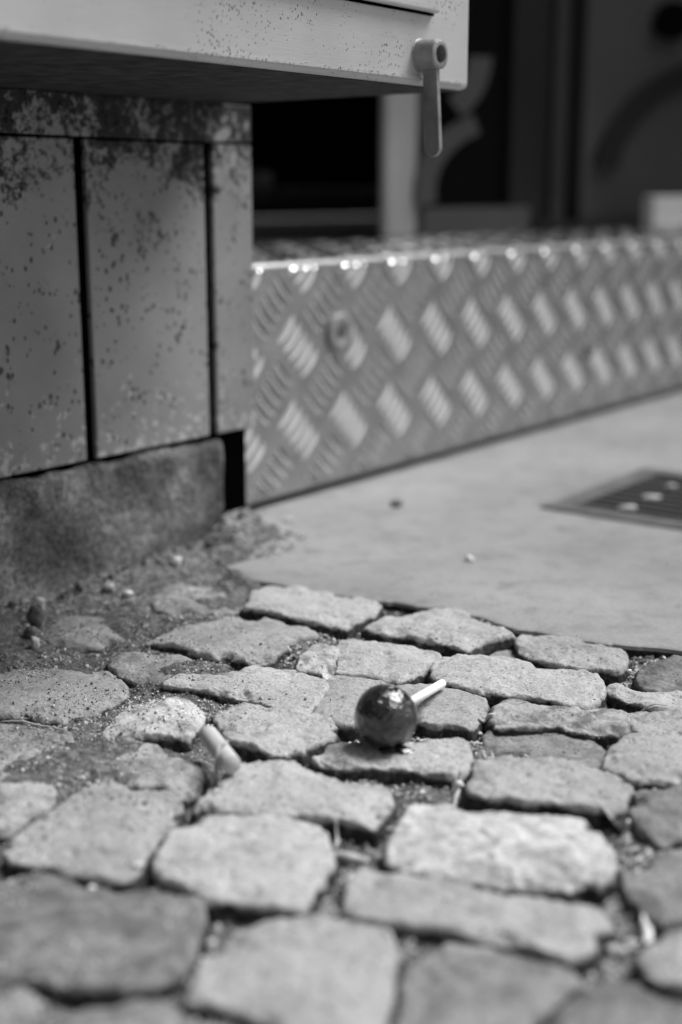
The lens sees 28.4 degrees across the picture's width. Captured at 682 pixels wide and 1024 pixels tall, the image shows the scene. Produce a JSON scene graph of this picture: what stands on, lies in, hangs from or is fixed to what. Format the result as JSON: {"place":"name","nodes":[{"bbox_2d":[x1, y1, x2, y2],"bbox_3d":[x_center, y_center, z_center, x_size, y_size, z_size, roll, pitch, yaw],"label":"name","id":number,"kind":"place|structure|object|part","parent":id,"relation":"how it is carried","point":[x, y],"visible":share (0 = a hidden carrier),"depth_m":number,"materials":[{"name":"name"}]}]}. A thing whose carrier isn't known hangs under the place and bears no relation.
{"place":"outdoors","nodes":[
{"label":"outdoors","id":0,"kind":"place"},
{"bbox_2d":[252,216,357,218],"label":"ground","id":1,"kind":"structure","parent":0,"point":[307,217],"depth_m":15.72,"materials":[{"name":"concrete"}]},
{"bbox_2d":[0,985,46,1023],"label":"cobblestone","id":2,"kind":"object","parent":1,"relation":"on","point":[26,1010],"visible":1,"depth_m":0.42,"materials":[{"name":"stone"}]},
{"bbox_2d":[0,774,58,844],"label":"cobblestone","id":3,"kind":"object","parent":1,"relation":"on","point":[40,797],"visible":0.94,"depth_m":0.56,"materials":[{"name":"grey stone"}]},
{"bbox_2d":[0,723,73,770],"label":"cobblestone","id":4,"kind":"object","parent":1,"relation":"on","point":[28,750],"visible":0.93,"depth_m":0.62,"materials":[{"name":"stone"}]},
{"bbox_2d":[0,720,71,734],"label":"straw","id":5,"kind":"object","parent":4,"relation":"on","point":[34,724],"visible":1,"depth_m":0.64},
{"bbox_2d":[0,669,132,728],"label":"cobblestone","id":6,"kind":"object","parent":1,"relation":"on","point":[23,693],"visible":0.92,"depth_m":0.67,"materials":[{"name":"grey stone"}]},
{"bbox_2d":[42,616,124,652],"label":"cobblestone","id":7,"kind":"object","parent":1,"relation":"on","point":[81,643],"visible":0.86,"depth_m":0.77,"materials":[{"name":"stone"}]},
{"bbox_2d":[0,780,186,892],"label":"cobblestone","id":8,"kind":"object","parent":1,"relation":"on","point":[100,835],"visible":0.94,"depth_m":0.52,"materials":[{"name":"grey stone"}]},
{"bbox_2d":[133,862,142,868],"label":"pebble","id":9,"kind":"object","parent":8,"relation":"on","point":[137,865],"visible":1,"depth_m":0.50,"materials":[{"name":"white stone"}]},
{"bbox_2d":[0,872,212,1010],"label":"cobblestone","id":10,"kind":"object","parent":1,"relation":"on","point":[73,911],"visible":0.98,"depth_m":0.45,"materials":[{"name":"stone"}]},
{"bbox_2d":[58,999,198,1023],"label":"cobblestone","id":11,"kind":"object","parent":1,"relation":"on","point":[135,1011],"visible":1,"depth_m":0.41,"materials":[{"name":"stone"}]},
{"bbox_2d":[105,652,192,687],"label":"cobblestone","id":12,"kind":"object","parent":1,"relation":"on","point":[132,669],"visible":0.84,"depth_m":0.72,"materials":[{"name":"stone"}]},
{"bbox_2d":[101,696,207,752],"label":"cobblestone","id":13,"kind":"object","parent":1,"relation":"on","point":[177,739],"visible":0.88,"depth_m":0.64,"materials":[{"name":"white stone"}]},
{"bbox_2d":[111,743,211,808],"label":"cobblestone","id":14,"kind":"object","parent":1,"relation":"on","point":[195,781],"visible":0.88,"depth_m":0.59,"materials":[{"name":"stone"}]},
{"bbox_2d":[151,583,239,616],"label":"cobblestone","id":15,"kind":"object","parent":1,"relation":"on","point":[186,607],"visible":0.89,"depth_m":0.84,"materials":[{"name":"stone"}]},
{"bbox_2d":[144,616,319,670],"bbox_3d":[-0.060,0.096,0.773,0.086,0.058,0.078,8,15,29],"label":"cobblestone","id":16,"kind":"object","parent":1,"relation":"on","point":[279,638],"visible":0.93,"depth_m":0.76,"materials":[{"name":"grey stone"}]},
{"bbox_2d":[147,814,341,926],"bbox_3d":[-0.037,0.155,0.515,0.075,0.058,0.082,0,13,0],"label":"cobblestone","id":17,"kind":"object","parent":1,"relation":"on","point":[273,878],"visible":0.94,"depth_m":0.50,"materials":[{"name":"stone"}]},
{"bbox_2d":[161,665,329,712],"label":"cobblestone","id":18,"kind":"object","parent":1,"relation":"on","point":[222,692],"visible":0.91,"depth_m":0.68,"materials":[{"name":"stone"}]},
{"bbox_2d":[210,702,340,766],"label":"cobblestone","id":19,"kind":"object","parent":1,"relation":"on","point":[302,742],"visible":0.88,"depth_m":0.63,"materials":[{"name":"stone"}]},
{"bbox_2d":[179,914,401,1023],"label":"cobblestone","id":20,"kind":"object","parent":1,"relation":"on","point":[324,970],"visible":1,"depth_m":0.43,"materials":[{"name":"grey stone"}]},
{"bbox_2d":[190,760,398,849],"bbox_3d":[-0.017,0.142,0.572,0.085,0.059,0.057,3,14,11],"label":"cobblestone","id":21,"kind":"object","parent":1,"relation":"on","point":[371,812],"visible":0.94,"depth_m":0.55,"materials":[{"name":"stone"}]},
{"bbox_2d":[239,585,384,640],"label":"cobblestone","id":22,"kind":"object","parent":1,"relation":"on","point":[356,615],"visible":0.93,"depth_m":0.81,"materials":[{"name":"stone"}]},
{"bbox_2d":[293,643,338,680],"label":"cobblestone","id":23,"kind":"object","parent":1,"relation":"on","point":[324,662],"visible":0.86,"depth_m":0.72,"materials":[{"name":"white stone"}]},
{"bbox_2d":[0,505,659,1023],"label":"soil","id":24,"kind":"structure","parent":1,"relation":"on","point":[92,755],"depth_m":0.73,"materials":[{"name":"grey soil"}]},
{"bbox_2d":[7,600,17,608],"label":"dirt clod","id":25,"kind":"object","parent":24,"relation":"on","point":[12,604],"visible":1,"depth_m":0.80,"materials":[{"name":"grey soil"}]},
{"bbox_2d":[23,626,35,638],"bbox_3d":[-0.177,0.069,0.766,0.007,0.008,0.006,0,13,0],"label":"pebble","id":26,"kind":"object","parent":24,"relation":"on","point":[29,632],"visible":1,"depth_m":0.76,"materials":[{"name":"grey stone"}]},
{"bbox_2d":[26,604,43,627],"bbox_3d":[-0.178,0.061,0.786,0.010,0.016,0.007,0,13,0],"label":"pebble","id":27,"kind":"object","parent":24,"relation":"on","point":[35,616],"visible":0.97,"depth_m":0.78,"materials":[{"name":"grey stone"}]},
{"bbox_2d":[31,636,39,650],"bbox_3d":[-0.171,0.074,0.755,0.005,0.008,0.006,0,13,0],"label":"pebble","id":28,"kind":"object","parent":24,"relation":"on","point":[35,643],"visible":1,"depth_m":0.75,"materials":[{"name":"grey stone"}]},
{"bbox_2d":[31,597,44,607],"bbox_3d":[-0.182,0.055,0.810,0.008,0.008,0.006,0,13,0],"label":"pebble","id":29,"kind":"object","parent":24,"relation":"on","point":[39,600],"visible":0.65,"depth_m":0.81,"materials":[{"name":"grey stone"}]},
{"bbox_2d":[60,593,65,598],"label":"dirt clod","id":30,"kind":"object","parent":24,"relation":"on","point":[62,595],"visible":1,"depth_m":0.84,"materials":[{"name":"grey soil"}]},
{"bbox_2d":[75,582,84,591],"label":"dirt clod","id":31,"kind":"object","parent":24,"relation":"on","point":[79,586],"visible":1,"depth_m":0.85,"materials":[{"name":"grey soil"}]},
{"bbox_2d":[103,583,113,590],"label":"pebble","id":32,"kind":"object","parent":24,"relation":"on","point":[108,586],"visible":1,"depth_m":0.85,"materials":[{"name":"grey stone"}]},
{"bbox_2d":[107,574,115,578],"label":"dirt clod","id":33,"kind":"object","parent":24,"relation":"on","point":[111,576],"visible":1,"depth_m":0.86,"materials":[{"name":"grey soil"}]},
{"bbox_2d":[122,590,132,596],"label":"pebble","id":34,"kind":"object","parent":24,"relation":"on","point":[127,593],"visible":1,"depth_m":0.85,"materials":[{"name":"white stone"}]},
{"bbox_2d":[0,87,254,603],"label":"panelled wall","id":35,"kind":"structure","parent":24,"relation":"on","point":[127,408],"depth_m":0.86,"materials":[{"name":"grey"}]},
{"bbox_2d":[0,0,468,156],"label":"cabinet","id":36,"kind":"object","parent":35,"relation":"on","point":[224,51],"visible":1,"depth_m":0.68,"materials":[{"name":"metal"}]},
{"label":"door panel","id":37,"kind":"part","parent":36,"relation":"part of","materials":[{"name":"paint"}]},
{"bbox_2d":[125,597,134,604],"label":"pebble","id":38,"kind":"object","parent":24,"relation":"on","point":[130,601],"visible":1,"depth_m":0.84,"materials":[{"name":"grey stone"}]},
{"bbox_2d":[142,559,147,565],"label":"dirt clod","id":39,"kind":"object","parent":24,"relation":"on","point":[144,562],"visible":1,"depth_m":0.89,"materials":[{"name":"grey soil"}]},
{"bbox_2d":[155,558,165,563],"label":"dirt clod","id":40,"kind":"object","parent":24,"relation":"on","point":[160,560],"visible":1,"depth_m":0.90,"materials":[{"name":"grey soil"}]},
{"bbox_2d":[171,557,180,565],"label":"pebble","id":41,"kind":"object","parent":24,"relation":"on","point":[175,560],"visible":1,"depth_m":0.90,"materials":[{"name":"white stone"}]},
{"bbox_2d":[186,543,191,549],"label":"dirt clod","id":42,"kind":"object","parent":24,"relation":"on","point":[188,546],"visible":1,"depth_m":0.93,"materials":[{"name":"grey soil"}]},
{"bbox_2d":[204,540,214,547],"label":"dirt clod","id":43,"kind":"object","parent":24,"relation":"on","point":[209,543],"visible":1,"depth_m":0.93,"materials":[{"name":"grey soil"}]},
{"bbox_2d":[205,939,215,948],"bbox_3d":[-0.045,0.148,0.462,0.004,0.004,0.002,0,13,0],"label":"pebble","id":44,"kind":"object","parent":24,"relation":"on","point":[210,943],"visible":1,"depth_m":0.46,"materials":[{"name":"white stone"}]},
{"bbox_2d":[199,725,240,773],"bbox_3d":[-0.054,0.104,0.592,0.009,0.009,0.039,-5,14,-20],"label":"capsule","id":45,"kind":"object","parent":24,"relation":"on","point":[211,739],"visible":1,"depth_m":0.58,"materials":[{"name":"plastic"}]},
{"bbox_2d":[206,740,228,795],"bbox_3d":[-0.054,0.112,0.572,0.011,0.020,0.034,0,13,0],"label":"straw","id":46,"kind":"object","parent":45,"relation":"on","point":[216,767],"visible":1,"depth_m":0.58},
{"bbox_2d":[238,511,245,517],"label":"dirt clod","id":47,"kind":"object","parent":24,"relation":"on","point":[241,514],"visible":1,"depth_m":0.96,"materials":[{"name":"grey soil"}]},
{"bbox_2d":[334,818,338,849],"bbox_3d":[-0.002,0.128,0.533,0.002,0.008,0.013,0,13,0],"label":"twig","id":48,"kind":"object","parent":24,"relation":"on","point":[336,839],"visible":1,"depth_m":0.54,"materials":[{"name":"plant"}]},
{"bbox_2d":[0,507,679,1023],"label":"grit","id":49,"kind":"object","parent":24,"relation":"on","point":[638,859],"visible":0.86,"depth_m":0.63,"materials":[{"name":"grey gravel"}]},
{"bbox_2d":[334,851,367,864],"bbox_3d":[0.004,0.134,0.521,0.014,0.005,0.008,0,13,0],"label":"dry leaf","id":50,"kind":"object","parent":24,"relation":"on","point":[349,858],"visible":1,"depth_m":0.52,"materials":[{"name":"plant"}]},
{"bbox_2d":[453,768,462,806],"bbox_3d":[0.050,0.118,0.574,0.006,0.008,0.026,0,13,0],"label":"straw","id":51,"kind":"object","parent":24,"relation":"on","point":[456,795],"visible":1,"depth_m":0.57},
{"bbox_2d":[453,780,463,788],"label":"pebble","id":52,"kind":"object","parent":24,"relation":"on","point":[458,784],"visible":1,"depth_m":0.58,"materials":[{"name":"white stone"}]},
{"bbox_2d":[478,713,493,723],"bbox_3d":[0.070,0.099,0.649,0.008,0.005,0.004,0,13,0],"label":"bark chip","id":53,"kind":"object","parent":24,"relation":"on","point":[486,718],"visible":1,"depth_m":0.65,"materials":[{"name":"wood"}]},
{"bbox_2d":[599,964,610,970],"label":"pebble","id":54,"kind":"object","parent":24,"relation":"on","point":[606,966],"visible":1,"depth_m":0.45,"materials":[{"name":"grey stone"}]},
{"bbox_2d":[615,947,626,956],"bbox_3d":[0.095,0.149,0.456,0.004,0.003,0.003,0,13,0],"label":"pebble","id":55,"kind":"object","parent":24,"relation":"on","point":[621,952],"visible":1,"depth_m":0.46,"materials":[{"name":"white stone"}]},
{"bbox_2d":[641,914,652,943],"bbox_3d":[0.105,0.145,0.464,0.006,0.005,0.019,0,13,0],"label":"shell scrap","id":56,"kind":"object","parent":24,"relation":"on","point":[647,932],"visible":1,"depth_m":0.46,"materials":[{"name":"white"}]},
{"bbox_2d":[640,703,667,711],"bbox_3d":[0.144,0.097,0.658,0.029,0.009,0.006,0,13,0],"label":"straw","id":57,"kind":"object","parent":24,"relation":"on","point":[652,705],"visible":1,"depth_m":0.66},
{"bbox_2d":[335,639,441,684],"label":"cobblestone","id":58,"kind":"object","parent":1,"relation":"on","point":[391,663],"visible":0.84,"depth_m":0.72,"materials":[{"name":"stone"}]},
{"bbox_2d":[305,737,474,792],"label":"cobblestone","id":59,"kind":"object","parent":1,"relation":"on","point":[430,762],"visible":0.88,"depth_m":0.60,"materials":[{"name":"stone"}]},
{"bbox_2d":[354,679,445,754],"bbox_3d":[0.028,0.086,0.641,0.030,0.030,0.092,3,14,14],"label":"lollipop","id":60,"kind":"object","parent":59,"relation":"on","point":[385,717],"visible":1,"depth_m":0.60,"materials":[{"name":"black"}]},
{"bbox_2d":[313,675,489,741],"bbox_3d":[0.030,0.120,0.676,0.094,0.058,0.071,0,13,0],"label":"cobblestone","id":61,"kind":"object","parent":1,"relation":"on","point":[438,718],"visible":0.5,"depth_m":0.66,"materials":[{"name":"grey stone"}]},
{"bbox_2d":[360,608,515,656],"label":"cobblestone","id":62,"kind":"object","parent":1,"relation":"on","point":[443,636],"visible":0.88,"depth_m":0.76,"materials":[{"name":"stone"}]},
{"bbox_2d":[339,868,617,977],"bbox_3d":[0.046,0.167,0.480,0.102,0.060,0.041,5,14,20],"label":"cobblestone","id":63,"kind":"object","parent":1,"relation":"on","point":[576,938],"visible":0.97,"depth_m":0.47,"materials":[{"name":"grey stone"}]},
{"bbox_2d":[395,942,591,1023],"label":"cobblestone","id":64,"kind":"object","parent":1,"relation":"on","point":[451,983],"visible":1,"depth_m":0.43,"materials":[{"name":"stone"}]},
{"bbox_2d":[377,803,620,906],"bbox_3d":[0.061,0.153,0.522,0.092,0.060,0.070,3,14,12],"label":"cobblestone","id":65,"kind":"object","parent":1,"relation":"on","point":[569,860],"visible":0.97,"depth_m":0.51,"materials":[{"name":"white stone"}]},
{"bbox_2d":[489,650,515,658],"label":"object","id":66,"kind":"object","parent":1,"relation":"on","point":[507,653],"visible":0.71,"depth_m":0.75,"materials":[{"name":"stone"}]},
{"bbox_2d":[425,654,607,710],"bbox_3d":[0.091,0.110,0.703,0.100,0.056,0.059,5,14,20],"label":"cobblestone","id":67,"kind":"object","parent":1,"relation":"on","point":[494,680],"visible":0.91,"depth_m":0.69,"materials":[{"name":"stone"}]},
{"bbox_2d":[478,731,605,768],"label":"cobblestone","id":68,"kind":"object","parent":1,"relation":"on","point":[589,753],"visible":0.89,"depth_m":0.62,"materials":[{"name":"stone"}]},
{"bbox_2d":[459,755,635,836],"bbox_3d":[0.088,0.140,0.577,0.075,0.058,0.051,5,14,18],"label":"cobblestone","id":69,"kind":"object","parent":1,"relation":"on","point":[571,788],"visible":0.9,"depth_m":0.56,"materials":[{"name":"grey stone"}]},
{"bbox_2d":[483,698,631,750],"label":"cobblestone","id":70,"kind":"object","parent":1,"relation":"on","point":[607,727],"visible":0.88,"depth_m":0.64,"materials":[{"name":"stone"}]},
{"bbox_2d":[512,634,632,685],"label":"cobblestone","id":71,"kind":"object","parent":1,"relation":"on","point":[607,665],"visible":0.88,"depth_m":0.73,"materials":[{"name":"grey stone"}]},
{"bbox_2d":[552,982,681,1023],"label":"cobblestone","id":72,"kind":"object","parent":1,"relation":"on","point":[618,1003],"visible":1,"depth_m":0.43,"materials":[{"name":"stone"}]},
{"bbox_2d":[599,733,681,790],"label":"cobblestone","id":73,"kind":"object","parent":1,"relation":"on","point":[638,761],"visible":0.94,"depth_m":0.59,"materials":[{"name":"grey stone"}]},
{"bbox_2d":[606,683,681,712],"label":"cobblestone","id":74,"kind":"object","parent":1,"relation":"on","point":[623,698],"visible":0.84,"depth_m":0.67,"materials":[{"name":"stone"}]},
{"bbox_2d":[617,848,681,938],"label":"cobblestone","id":75,"kind":"object","parent":1,"relation":"on","point":[658,903],"visible":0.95,"depth_m":0.48,"materials":[{"name":"stone"}]},
{"bbox_2d":[628,783,681,851],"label":"cobblestone","id":76,"kind":"object","parent":1,"relation":"on","point":[655,816],"visible":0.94,"depth_m":0.54,"materials":[{"name":"stone"}]},
{"bbox_2d":[628,930,681,1000],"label":"cobblestone","id":77,"kind":"object","parent":1,"relation":"on","point":[656,969],"visible":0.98,"depth_m":0.44,"materials":[{"name":"grey stone"}]},
{"bbox_2d":[628,710,681,735],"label":"cobblestone","id":78,"kind":"object","parent":1,"relation":"on","point":[665,722],"visible":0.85,"depth_m":0.64,"materials":[{"name":"grey stone"}]},
{"bbox_2d":[631,655,681,691],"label":"cobblestone","id":79,"kind":"object","parent":1,"relation":"on","point":[655,676],"visible":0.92,"depth_m":0.70,"materials":[{"name":"stone"}]},
{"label":"building","id":80,"kind":"object","parent":1,"relation":"on","visible":0},
{"bbox_2d":[225,0,681,243],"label":"shopfront","id":81,"kind":"object","parent":80,"relation":"attached to","point":[560,115],"visible":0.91,"depth_m":1.94,"materials":[{"name":"black"}]},
{"bbox_2d":[422,0,507,207],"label":"glass door","id":82,"kind":"structure","parent":81,"relation":"in","point":[471,175],"depth_m":1.74,"materials":[{"name":"black"}]},
{"bbox_2d":[563,0,681,221],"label":"grey door","id":83,"kind":"structure","parent":81,"relation":"in","point":[615,47],"depth_m":2.02,"materials":[{"name":"grey metal"}]},
{"bbox_2d":[227,388,681,658],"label":"pavement","id":84,"kind":"structure","parent":0,"point":[481,503],"depth_m":0.97,"materials":[{"name":"concrete"}]},
{"bbox_2d":[390,499,402,506],"bbox_3d":[0.044,-0.007,1.077,0.010,0.007,0.008,0,13,0],"label":"pebble","id":85,"kind":"object","parent":84,"relation":"on","point":[396,503],"visible":1,"depth_m":1.07,"materials":[{"name":"grey stone"}]},
{"bbox_2d":[245,227,681,504],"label":"step","id":86,"kind":"object","parent":84,"relation":"on","point":[372,355],"visible":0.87,"depth_m":1.26,"materials":[{"name":"metal"}]},
{"bbox_2d":[642,196,681,228],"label":"block","id":87,"kind":"structure","parent":86,"relation":"on","point":[659,212],"depth_m":2.01,"materials":[{"name":"grey"}]},
{"bbox_2d":[464,555,473,561],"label":"pebble","id":88,"kind":"object","parent":84,"relation":"on","point":[468,558],"visible":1,"depth_m":0.92,"materials":[{"name":"white stone"}]},
{"bbox_2d":[540,467,681,530],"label":"drain cover","id":89,"kind":"object","parent":84,"relation":"in","point":[605,500],"visible":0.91,"depth_m":1.09,"materials":[{"name":"black metal"}]},
{"bbox_2d":[617,505,636,511],"bbox_3d":[0.224,-0.003,1.056,0.016,0.006,0.009,0,13,0],"label":"pebble","id":90,"kind":"object","parent":89,"relation":"on","point":[628,508],"visible":1,"depth_m":1.05,"materials":[{"name":"grey stone"}]},
{"bbox_2d":[642,495,661,498],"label":"pebble","id":91,"kind":"object","parent":89,"relation":"on","point":[652,497],"visible":1,"depth_m":1.10,"materials":[{"name":"grey stone"}]},
{"bbox_2d":[665,484,676,488],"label":"pebble","id":92,"kind":"object","parent":89,"relation":"on","point":[670,486],"visible":1,"depth_m":1.14,"materials":[{"name":"grey stone"}]}
]}

